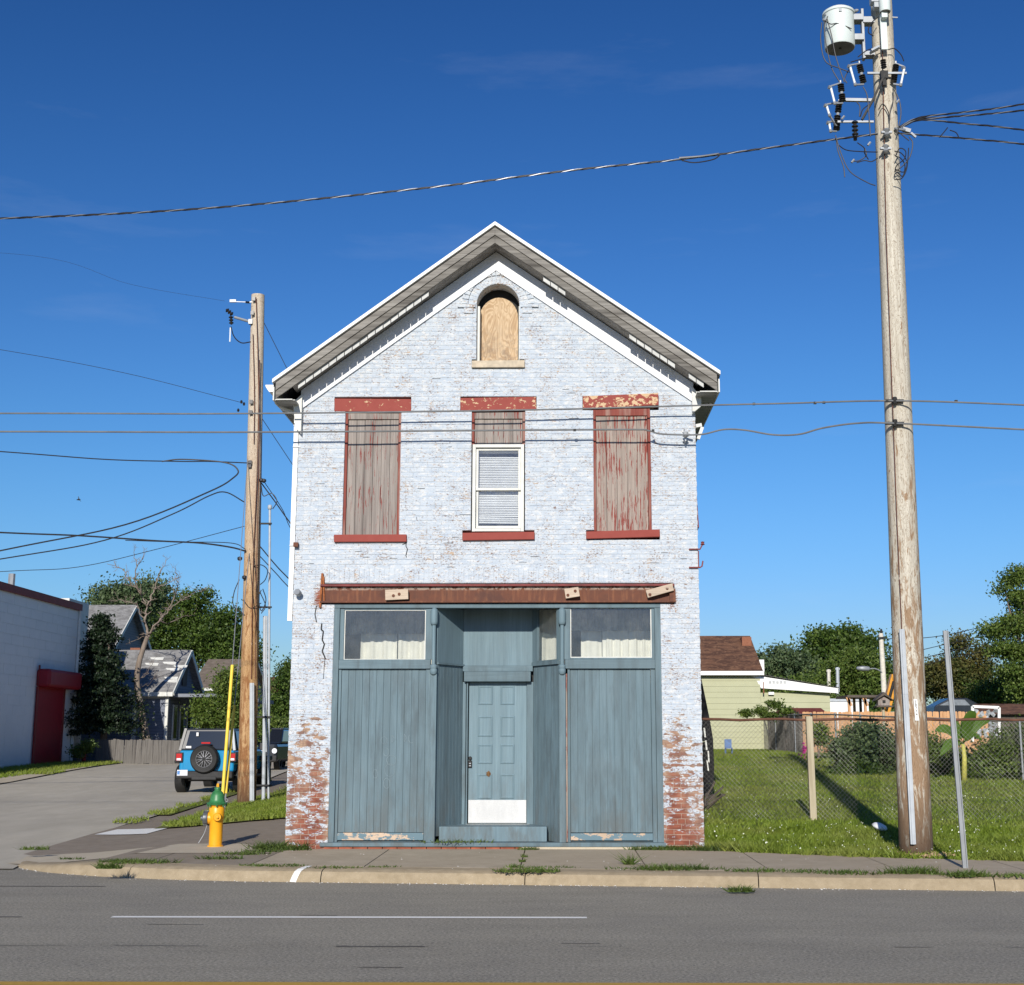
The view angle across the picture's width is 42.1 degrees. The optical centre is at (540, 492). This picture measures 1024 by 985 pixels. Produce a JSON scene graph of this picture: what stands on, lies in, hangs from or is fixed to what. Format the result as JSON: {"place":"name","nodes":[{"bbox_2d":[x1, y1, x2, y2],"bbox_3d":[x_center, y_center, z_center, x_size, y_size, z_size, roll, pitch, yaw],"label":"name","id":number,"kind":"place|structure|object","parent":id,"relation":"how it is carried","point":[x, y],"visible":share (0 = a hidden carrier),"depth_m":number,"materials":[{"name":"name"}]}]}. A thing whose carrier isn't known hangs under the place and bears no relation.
{"place":"outdoors","nodes":[
{"label":"outdoors","id":0,"kind":"place"},
{"bbox_2d":[0,765,286,826],"bbox_3d":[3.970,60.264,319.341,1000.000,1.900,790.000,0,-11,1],"label":"ground","id":1,"kind":"structure","parent":0,"point":[159,815],"depth_m":31.06,"materials":[{"name":"green plant"}]},
{"bbox_2d":[0,573,88,766],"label":"white block building","id":2,"kind":"structure","parent":1,"relation":"on","point":[42,635],"depth_m":55.32,"materials":[{"name":"concrete"}]},
{"bbox_2d":[31,665,81,764],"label":"roller door","id":3,"kind":"structure","parent":2,"relation":"in","point":[52,684],"depth_m":56.43,"materials":[{"name":"red metal"}]},
{"bbox_2d":[0,760,94,782],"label":"walk","id":4,"kind":"structure","parent":1,"relation":"on","point":[11,779],"depth_m":45.95,"materials":[{"name":"concrete"}]},
{"bbox_2d":[64,610,154,765],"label":"conifer tree","id":5,"kind":"object","parent":1,"relation":"on","point":[96,711],"visible":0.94,"depth_m":60.16,"materials":[{"name":"green plant"}]},
{"bbox_2d":[88,605,151,649],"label":"tall grey house","id":6,"kind":"structure","parent":1,"relation":"on","point":[128,618],"depth_m":79.50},
{"bbox_2d":[73,561,183,640],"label":"broadleaf tree","id":7,"kind":"object","parent":1,"relation":"on","point":[102,595],"visible":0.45,"depth_m":97.48,"materials":[{"name":"green plant"}]},
{"bbox_2d":[25,772,286,855],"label":"corner walk","id":8,"kind":"structure","parent":1,"relation":"on","point":[250,831],"depth_m":22.38,"materials":[{"name":"concrete"}]},
{"bbox_2d":[97,827,168,834],"bbox_3d":[-7.349,6.094,23.932,1.000,0.049,1.300,0,-11,1],"label":"white walk plate","id":9,"kind":"object","parent":8,"relation":"on","point":[130,831],"visible":1,"depth_m":23.91,"materials":[{"name":"paint"}]},
{"bbox_2d":[155,792,236,814],"bbox_3d":[-8.591,8.134,35.722,0.349,0.206,15.074,1,-11,-4],"label":"kerb grass strip","id":10,"kind":"object","parent":8,"relation":"on","point":[183,808],"visible":0.45,"depth_m":31.67,"materials":[{"name":"green plant"}]},
{"bbox_2d":[108,544,211,739],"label":"dead tree","id":11,"kind":"object","parent":1,"relation":"on","point":[137,686],"visible":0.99,"depth_m":62.50,"materials":[{"name":"wood"}]},
{"bbox_2d":[69,648,273,763],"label":"grey house","id":12,"kind":"structure","parent":1,"relation":"on","point":[180,678],"depth_m":65.45,"materials":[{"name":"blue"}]},
{"bbox_2d":[171,705,177,739],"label":"window","id":13,"kind":"structure","parent":12,"relation":"in","point":[175,707],"depth_m":65.29,"materials":[{"name":"black glass"}]},
{"bbox_2d":[178,705,184,739],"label":"window","id":14,"kind":"structure","parent":12,"relation":"in","point":[181,715],"depth_m":66.49,"materials":[{"name":"black glass"}]},
{"bbox_2d":[143,580,277,673],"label":"broadleaf tree","id":15,"kind":"object","parent":1,"relation":"on","point":[204,634],"visible":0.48,"depth_m":118.52,"materials":[{"name":"green plant"}]},
{"bbox_2d":[157,788,286,827],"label":"verge","id":16,"kind":"structure","parent":1,"relation":"on","point":[278,791],"depth_m":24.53,"materials":[{"name":"green plant"}]},
{"bbox_2d":[113,780,286,822],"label":"kerb grass","id":17,"kind":"structure","parent":16,"relation":"on","point":[164,811],"depth_m":29.18,"materials":[{"name":"green plant"}]},
{"bbox_2d":[226,293,276,803],"bbox_3d":[-7.238,1.306,32.882,1.606,12.952,0.487,0,-11,1],"label":"utility pole","id":18,"kind":"object","parent":16,"relation":"on","point":[247,760],"visible":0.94,"depth_m":32.53,"materials":[{"name":"brown wood"}]},
{"bbox_2d":[0,459,238,550],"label":"overhead cable","id":19,"kind":"object","parent":18,"relation":"attached to","point":[142,518],"visible":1,"depth_m":32.86,"materials":[{"name":"black rubber"}]},
{"bbox_2d":[0,349,241,402],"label":"overhead cable","id":20,"kind":"object","parent":18,"relation":"attached to","point":[122,372],"visible":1,"depth_m":33.54,"materials":[{"name":"black rubber"}]},
{"bbox_2d":[0,491,243,559],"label":"overhead cable","id":21,"kind":"object","parent":18,"relation":"attached to","point":[127,532],"visible":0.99,"depth_m":32.79,"materials":[{"name":"black rubber"}]},
{"bbox_2d":[0,526,244,571],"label":"overhead cable","id":22,"kind":"object","parent":18,"relation":"attached to","point":[123,557],"visible":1,"depth_m":32.67,"materials":[{"name":"black rubber"}]},
{"bbox_2d":[0,532,245,551],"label":"overhead cable","id":23,"kind":"object","parent":18,"relation":"attached to","point":[123,538],"visible":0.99,"depth_m":32.76,"materials":[{"name":"black rubber"}]},
{"bbox_2d":[0,451,246,462],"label":"overhead cable","id":24,"kind":"object","parent":18,"relation":"attached to","point":[117,459],"visible":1,"depth_m":33.13,"materials":[{"name":"black rubber"}]},
{"bbox_2d":[221,459,247,793],"bbox_3d":[-7.005,2.976,30.504,0.074,8.430,3.777,2,-11,-9],"label":"guy wire","id":25,"kind":"object","parent":18,"relation":"attached to","point":[227,729],"visible":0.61,"depth_m":29.29,"materials":[{"name":"metal"}]},
{"bbox_2d":[224,553,249,811],"bbox_3d":[-6.911,4.135,30.288,0.060,6.066,3.763,1,-11,-8],"label":"guy wire","id":26,"kind":"object","parent":18,"relation":"attached to","point":[230,749],"visible":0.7,"depth_m":29.28,"materials":[{"name":"metal"}]},
{"bbox_2d":[177,660,267,741],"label":"young tree","id":27,"kind":"object","parent":1,"relation":"on","point":[207,713],"visible":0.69,"depth_m":64.38,"materials":[{"name":"green plant"}]},
{"bbox_2d":[196,659,267,748],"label":"brown roof house","id":28,"kind":"structure","parent":1,"relation":"on","point":[206,669],"depth_m":100.96,"materials":[{"name":"grey"}]},
{"bbox_2d":[257,708,288,741],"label":"shrub","id":29,"kind":"object","parent":1,"relation":"on","point":[277,720],"visible":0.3,"depth_m":62.63,"materials":[{"name":"green plant"}]},
{"bbox_2d":[257,646,290,746],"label":"broadleaf tree","id":30,"kind":"object","parent":1,"relation":"on","point":[280,697],"visible":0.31,"depth_m":78.19,"materials":[{"name":"green plant"}]},
{"bbox_2d":[265,222,719,848],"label":"brick building","id":31,"kind":"structure","parent":1,"relation":"on","point":[497,636],"depth_m":20.29,"materials":[{"name":"white brick"}]},
{"bbox_2d":[342,413,400,534],"bbox_3d":[-2.593,-0.290,20.515,0.869,1.925,0.110,0,-11,1],"label":"boarded window","id":32,"kind":"structure","parent":31,"relation":"in","point":[362,504],"depth_m":20.49,"materials":[{"name":"red paint"}]},
{"bbox_2d":[339,608,431,663],"bbox_3d":[-2.325,2.467,20.442,1.604,1.500,0.979,0,-11,1],"label":"transom window","id":33,"kind":"structure","parent":31,"relation":"in","point":[378,628],"depth_m":20.90,"materials":[{"name":"grey wood"}]},
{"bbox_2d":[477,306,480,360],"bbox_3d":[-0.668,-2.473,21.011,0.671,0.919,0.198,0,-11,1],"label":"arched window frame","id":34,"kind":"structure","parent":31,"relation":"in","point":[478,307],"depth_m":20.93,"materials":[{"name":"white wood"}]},
{"bbox_2d":[468,682,526,822],"bbox_3d":[-0.662,3.980,20.373,0.892,2.126,0.075,0,-11,1],"label":"door","id":35,"kind":"structure","parent":31,"relation":"in","point":[497,763],"depth_m":20.37,"materials":[{"name":"paint"}]},
{"bbox_2d":[472,412,524,445],"bbox_3d":[-0.653,-0.986,20.619,0.827,0.522,0.110,0,-11,1],"label":"boarded window","id":36,"kind":"structure","parent":31,"relation":"in","point":[480,420],"depth_m":20.60,"materials":[{"name":"red paint"}]},
{"bbox_2d":[472,444,524,532],"bbox_3d":[-0.651,-0.045,20.530,0.793,1.560,0.362,0,-11,1],"label":"sash window","id":37,"kind":"structure","parent":31,"relation":"in","point":[498,470],"depth_m":20.49,"materials":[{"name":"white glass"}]},
{"bbox_2d":[564,608,654,683],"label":"transom window","id":38,"kind":"structure","parent":31,"relation":"in","point":[606,633],"depth_m":20.86,"materials":[{"name":"grey wood"}]},
{"bbox_2d":[593,409,651,530],"bbox_3d":[1.251,-0.349,20.478,0.881,1.914,0.110,0,-11,1],"label":"boarded window","id":39,"kind":"structure","parent":31,"relation":"in","point":[632,451],"depth_m":20.45,"materials":[{"name":"red paint"}]},
{"bbox_2d":[17,860,1023,890],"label":"kerb","id":40,"kind":"structure","parent":1,"relation":"on","point":[562,877],"depth_m":16.23,"materials":[{"name":"concrete"}]},
{"bbox_2d":[290,866,309,881],"bbox_3d":[-2.994,4.793,16.710,0.120,0.158,0.424,-4,-11,19],"label":"white kerb mark","id":41,"kind":"object","parent":40,"relation":"on","point":[295,875],"visible":1,"depth_m":16.55,"materials":[{"name":"paint"}]},
{"bbox_2d":[756,639,827,678],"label":"broadleaf tree","id":42,"kind":"object","parent":1,"relation":"on","point":[780,660],"visible":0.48,"depth_m":108.97,"materials":[{"name":"green plant"}]},
{"bbox_2d":[760,668,850,698],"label":"broadleaf tree","id":43,"kind":"object","parent":1,"relation":"on","point":[832,695],"visible":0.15,"depth_m":87.82,"materials":[{"name":"green plant"}]},
{"bbox_2d":[789,617,893,711],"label":"broadleaf tree","id":44,"kind":"object","parent":1,"relation":"on","point":[820,639],"visible":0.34,"depth_m":112.89,"materials":[{"name":"green plant"}]},
{"bbox_2d":[791,636,892,709],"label":"broadleaf tree","id":45,"kind":"object","parent":1,"relation":"on","point":[852,678],"visible":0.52,"depth_m":97.62,"materials":[{"name":"green plant"}]},
{"bbox_2d":[924,626,1006,704],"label":"broadleaf tree","id":46,"kind":"object","parent":1,"relation":"on","point":[963,668],"visible":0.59,"depth_m":87.81,"materials":[{"name":"green plant"}]},
{"bbox_2d":[955,669,1017,703],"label":"broadleaf tree","id":47,"kind":"object","parent":1,"relation":"on","point":[980,694],"visible":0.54,"depth_m":78.38,"materials":[{"name":"green plant"}]},
{"bbox_2d":[0,761,287,868],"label":"side street","id":48,"kind":"structure","parent":0,"point":[51,809],"depth_m":34.37,"materials":[{"name":"concrete"}]},
{"bbox_2d":[95,739,181,763],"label":"board fence","id":49,"kind":"object","parent":48,"relation":"on","point":[161,751],"visible":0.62,"depth_m":58.78,"materials":[{"name":"grey wood"}]},
{"bbox_2d":[174,728,271,791],"bbox_3d":[-9.483,8.038,39.968,2.040,1.842,5.010,0,-11,1],"label":"off road suv","id":50,"kind":"object","parent":48,"relation":"on","point":[199,756],"visible":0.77,"depth_m":37.90,"materials":[{"name":"blue paint"}]},
{"bbox_2d":[266,728,288,769],"bbox_3d":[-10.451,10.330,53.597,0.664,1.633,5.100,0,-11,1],"label":"pickup truck","id":51,"kind":"object","parent":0,"point":[279,738],"visible":0.57,"depth_m":52.27,"materials":[{"name":"paint"}]},
{"bbox_2d":[0,867,1023,983],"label":"road","id":52,"kind":"structure","parent":0,"point":[66,928],"depth_m":12.15,"materials":[{"name":"grey asphalt"}]},
{"bbox_2d":[0,886,619,946],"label":"tar crack seal","id":53,"kind":"object","parent":52,"relation":"on","point":[207,945],"visible":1,"depth_m":11.40,"materials":[{"name":"black asphalt"}]},
{"bbox_2d":[112,916,586,917],"bbox_3d":[-1.912,4.230,13.240,4.740,0.001,0.110,0,-11,1],"label":"lane line","id":54,"kind":"object","parent":52,"relation":"on","point":[327,917],"visible":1,"depth_m":13.21,"materials":[{"name":"white paint"}]},
{"bbox_2d":[0,981,1023,984],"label":"line","id":55,"kind":"object","parent":52,"relation":"on","point":[231,983],"visible":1,"depth_m":9.65,"materials":[{"name":"yellow paint"}]},
{"bbox_2d":[0,0,1023,711],"label":"sky","id":56,"kind":"structure","parent":0,"point":[763,265],"materials":[{"name":"blue"}]},
{"bbox_2d":[70,846,1023,873],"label":"sidewalk","id":57,"kind":"structure","parent":0,"point":[553,858],"depth_m":17.75,"materials":[{"name":"grey concrete"}]},
{"bbox_2d":[13,838,1023,891],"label":"weeds","id":58,"kind":"object","parent":57,"relation":"on","point":[261,847],"visible":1,"depth_m":16.67,"materials":[{"name":"green plant"}]},
{"bbox_2d":[22,852,1017,891],"bbox_3d":[0.513,4.877,17.201,15.732,0.168,2.766,-1,-11,7],"label":"grit","id":59,"kind":"object","parent":57,"relation":"on","point":[535,885],"visible":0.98,"depth_m":16.15,"materials":[{"name":"grey stone"}]},
{"bbox_2d":[943,631,967,867],"bbox_3d":[5.261,3.294,16.856,0.152,3.080,0.037,0,-11,1],"label":"sign post","id":60,"kind":"object","parent":57,"relation":"on","point":[955,751],"visible":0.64,"depth_m":16.86,"materials":[{"name":"metal"}]},
{"bbox_2d":[704,748,1023,856],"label":"lawn","id":61,"kind":"structure","parent":0,"point":[817,785],"depth_m":28.52,"materials":[{"name":"green plant"}]},
{"bbox_2d":[701,679,713,796],"bbox_3d":[3.515,5.266,28.486,0.374,2.862,0.080,0,-11,1],"label":"leaning panel","id":62,"kind":"object","parent":61,"relation":"on","point":[708,761],"visible":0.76,"depth_m":28.43,"materials":[{"name":"black"}]},
{"bbox_2d":[703,781,725,809],"bbox_3d":[3.018,5.885,26.125,1.172,0.596,2.162,0,-11,1],"label":"brush pile","id":63,"kind":"object","parent":61,"relation":"on","point":[706,801],"visible":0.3,"depth_m":25.94,"materials":[{"name":"brown wood"}]},
{"bbox_2d":[724,739,732,752],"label":"plastic chair","id":64,"kind":"object","parent":61,"relation":"on","point":[728,743],"visible":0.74,"depth_m":49.18,"materials":[{"name":"blue plastic"}]},
{"bbox_2d":[700,636,838,748],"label":"pale green house","id":65,"kind":"structure","parent":61,"relation":"on","point":[734,678],"depth_m":59.31,"materials":[{"name":"yellow"}]},
{"bbox_2d":[768,711,801,750],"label":"board fence","id":66,"kind":"object","parent":61,"relation":"on","point":[771,734],"visible":0.18,"depth_m":54.51,"materials":[{"name":"grey wood"}]},
{"bbox_2d":[737,698,797,722],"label":"vine","id":67,"kind":"object","parent":66,"relation":"attached to","point":[763,712],"visible":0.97,"depth_m":53.02,"materials":[{"name":"green plant"}]},
{"bbox_2d":[776,708,823,750],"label":"shed","id":68,"kind":"structure","parent":61,"relation":"on","point":[801,710],"depth_m":55.12,"materials":[{"name":"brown wood"}]},
{"bbox_2d":[805,716,816,819],"bbox_3d":[4.869,4.984,23.935,0.131,1.880,0.100,0,-11,1],"label":"fence post","id":69,"kind":"object","parent":61,"relation":"on","point":[811,768],"visible":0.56,"depth_m":23.89,"materials":[{"name":"brown wood"}]},
{"bbox_2d":[803,721,837,758],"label":"garden shrub","id":70,"kind":"object","parent":61,"relation":"on","point":[821,727],"visible":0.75,"depth_m":43.01,"materials":[{"name":"green plant"}]},
{"bbox_2d":[830,699,868,727],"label":"box trailer","id":71,"kind":"object","parent":61,"relation":"on","point":[838,705],"visible":0.1,"depth_m":68.94,"materials":[{"name":"white metal"}]},
{"bbox_2d":[817,716,895,770],"bbox_3d":[9.041,7.147,36.627,2.696,2.017,2.461,0,-11,1],"label":"garden shrub","id":72,"kind":"object","parent":61,"relation":"on","point":[859,737],"visible":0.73,"depth_m":36.35,"materials":[{"name":"green plant"}]},
{"bbox_2d":[818,755,894,775],"bbox_3d":[8.505,7.548,35.634,2.429,1.017,1.534,-2,-11,9],"label":"garden shrub","id":73,"kind":"object","parent":61,"relation":"on","point":[864,767],"visible":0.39,"depth_m":35.51,"materials":[{"name":"green plant"}]},
{"bbox_2d":[836,695,876,717],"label":"pergola","id":74,"kind":"object","parent":61,"relation":"on","point":[859,697],"visible":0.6,"depth_m":55.18,"materials":[{"name":"orange wood"}]},
{"bbox_2d":[694,819,1023,861],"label":"verge grass","id":75,"kind":"structure","parent":61,"relation":"on","point":[945,840],"depth_m":19.65,"materials":[{"name":"green plant"}]},
{"bbox_2d":[872,822,886,830],"bbox_3d":[5.336,5.259,20.919,0.244,0.130,0.250,0,-11,1],"label":"plastic bag","id":76,"kind":"object","parent":75,"relation":"on","point":[878,826],"visible":0.93,"depth_m":20.84,"materials":[{"name":"white plastic"}]},
{"bbox_2d":[702,717,1023,820],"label":"chain link fence","id":77,"kind":"object","parent":61,"relation":"on","point":[848,719],"visible":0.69,"depth_m":23.94,"materials":[{"name":"metal"}]},
{"bbox_2d":[705,758,1021,851],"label":"clover flowers","id":78,"kind":"object","parent":61,"relation":"on","point":[865,826],"visible":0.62,"depth_m":20.76,"materials":[{"name":"white plant"}]},
{"bbox_2d":[856,629,886,691],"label":"street lamp pole","id":79,"kind":"object","parent":61,"relation":"on","point":[882,670],"visible":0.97,"depth_m":81.01,"materials":[{"name":"metal"}]},
{"bbox_2d":[872,692,893,724],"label":"birdhouse","id":80,"kind":"object","parent":61,"relation":"on","point":[883,699],"visible":0.81,"depth_m":46.16,"materials":[{"name":"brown wood"}]},
{"bbox_2d":[820,0,959,856],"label":"utility pole","id":81,"kind":"object","parent":61,"relation":"on","point":[841,38],"visible":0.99,"depth_m":19.40,"materials":[{"name":"brown wood"}]},
{"bbox_2d":[0,133,877,218],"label":"service cable","id":82,"kind":"object","parent":81,"relation":"attached to","point":[520,176],"visible":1,"depth_m":19.99,"materials":[{"name":"black rubber"}]},
{"bbox_2d":[0,422,1023,435],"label":"overhead cable","id":83,"kind":"object","parent":81,"relation":"attached to","point":[498,430],"visible":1,"depth_m":20.26,"materials":[{"name":"black rubber"}]},
{"bbox_2d":[0,400,1023,414],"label":"overhead cable","id":84,"kind":"object","parent":81,"relation":"attached to","point":[542,409],"visible":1,"depth_m":20.32,"materials":[{"name":"black rubber"}]},
{"bbox_2d":[897,103,1023,127],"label":"service cable","id":85,"kind":"object","parent":81,"relation":"attached to","point":[962,112],"visible":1,"depth_m":20.26,"materials":[{"name":"black rubber"}]},
{"bbox_2d":[899,133,1023,144],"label":"service cable","id":86,"kind":"object","parent":81,"relation":"attached to","point":[964,138],"visible":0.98,"depth_m":20.18,"materials":[{"name":"black rubber"}]},
{"bbox_2d":[899,109,1023,127],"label":"service cable","id":87,"kind":"object","parent":81,"relation":"attached to","point":[964,115],"visible":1,"depth_m":20.25,"materials":[{"name":"black rubber"}]},
{"bbox_2d":[900,119,1023,130],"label":"service cable","id":88,"kind":"object","parent":81,"relation":"attached to","point":[964,123],"visible":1,"depth_m":20.23,"materials":[{"name":"black rubber"}]},
{"bbox_2d":[763,713,1023,779],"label":"chain link fence","id":89,"kind":"object","parent":61,"relation":"on","point":[875,716],"visible":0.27,"depth_m":44.17,"materials":[{"name":"metal"}]},
{"bbox_2d":[802,711,988,752],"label":"picket fence","id":90,"kind":"object","parent":61,"relation":"on","point":[947,715],"visible":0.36,"depth_m":50.63,"materials":[{"name":"orange wood"}]},
{"bbox_2d":[881,674,933,739],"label":"excavator","id":91,"kind":"object","parent":61,"relation":"on","point":[889,690],"visible":0.09,"depth_m":60.93,"materials":[{"name":"yellow metal"}]},
{"bbox_2d":[886,724,977,775],"bbox_3d":[11.043,7.337,36.089,3.245,2.084,2.852,0,-11,1],"label":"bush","id":92,"kind":"object","parent":61,"relation":"on","point":[933,751],"visible":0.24,"depth_m":35.49,"materials":[{"name":"green plant"}]},
{"bbox_2d":[927,698,977,735],"bbox_3d":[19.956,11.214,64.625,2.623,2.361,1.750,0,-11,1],"label":"parked car","id":93,"kind":"object","parent":61,"relation":"on","point":[963,704],"visible":0.16,"depth_m":63.96,"materials":[{"name":"paint"}]},
{"bbox_2d":[935,710,989,780],"bbox_3d":[10.593,6.339,33.274,1.512,1.732,0.604,0,-11,1],"label":"banana plant","id":94,"kind":"object","parent":61,"relation":"on","point":[969,731],"visible":0.73,"depth_m":33.23,"materials":[{"name":"green plant"}]},
{"bbox_2d":[942,713,1023,780],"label":"bush","id":95,"kind":"object","parent":61,"relation":"on","point":[991,756],"visible":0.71,"depth_m":33.68,"materials":[{"name":"green plant"}]},
{"bbox_2d":[971,705,1000,741],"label":"white garden arbor","id":96,"kind":"object","parent":61,"relation":"on","point":[997,709],"visible":0.65,"depth_m":46.15,"materials":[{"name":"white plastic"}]},
{"bbox_2d":[966,562,1023,703],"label":"broadleaf tree","id":97,"kind":"object","parent":61,"relation":"on","point":[1010,624],"visible":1,"depth_m":71.12,"materials":[{"name":"green plant"}]},
{"bbox_2d":[974,704,1023,738],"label":"garden shed","id":98,"kind":"structure","parent":61,"relation":"on","point":[1008,711],"depth_m":57.44,"materials":[{"name":"brown wood"}]},
{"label":"far verge","id":99,"kind":"structure","parent":0,"visible":0},
{"bbox_2d":[0,760,122,777],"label":"verge grass","id":100,"kind":"structure","parent":99,"relation":"on","point":[48,767],"depth_m":51.64,"materials":[{"name":"green plant"}]},
{"bbox_2d":[65,735,98,761],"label":"shrub","id":101,"kind":"object","parent":99,"relation":"on","point":[78,750],"visible":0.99,"depth_m":57.08,"materials":[{"name":"green plant"}]},
{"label":"walk bed","id":102,"kind":"structure","parent":0,"visible":0},
{"bbox_2d":[7,851,130,863],"bbox_3d":[-5.780,5.216,19.066,4.060,0.167,1.750,0,-11,1],"label":"corner apron","id":103,"kind":"object","parent":102,"relation":"on","point":[43,858],"visible":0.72,"depth_m":19.32,"materials":[{"name":"concrete"}]},
{"bbox_2d":[87,843,253,858],"bbox_3d":[-5.479,5.284,19.512,3.150,0.133,1.661,0,-11,1],"label":"pale walk band","id":104,"kind":"object","parent":102,"relation":"on","point":[191,848],"visible":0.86,"depth_m":19.44,"materials":[{"name":"concrete"}]},
{"bbox_2d":[198,783,227,846],"bbox_3d":[-4.884,4.849,19.898,0.386,0.967,0.316,-3,-11,18],"label":"fire hydrant","id":105,"kind":"object","parent":104,"relation":"on","point":[213,816],"visible":0.94,"depth_m":19.80,"materials":[{"name":"yellow metal"}]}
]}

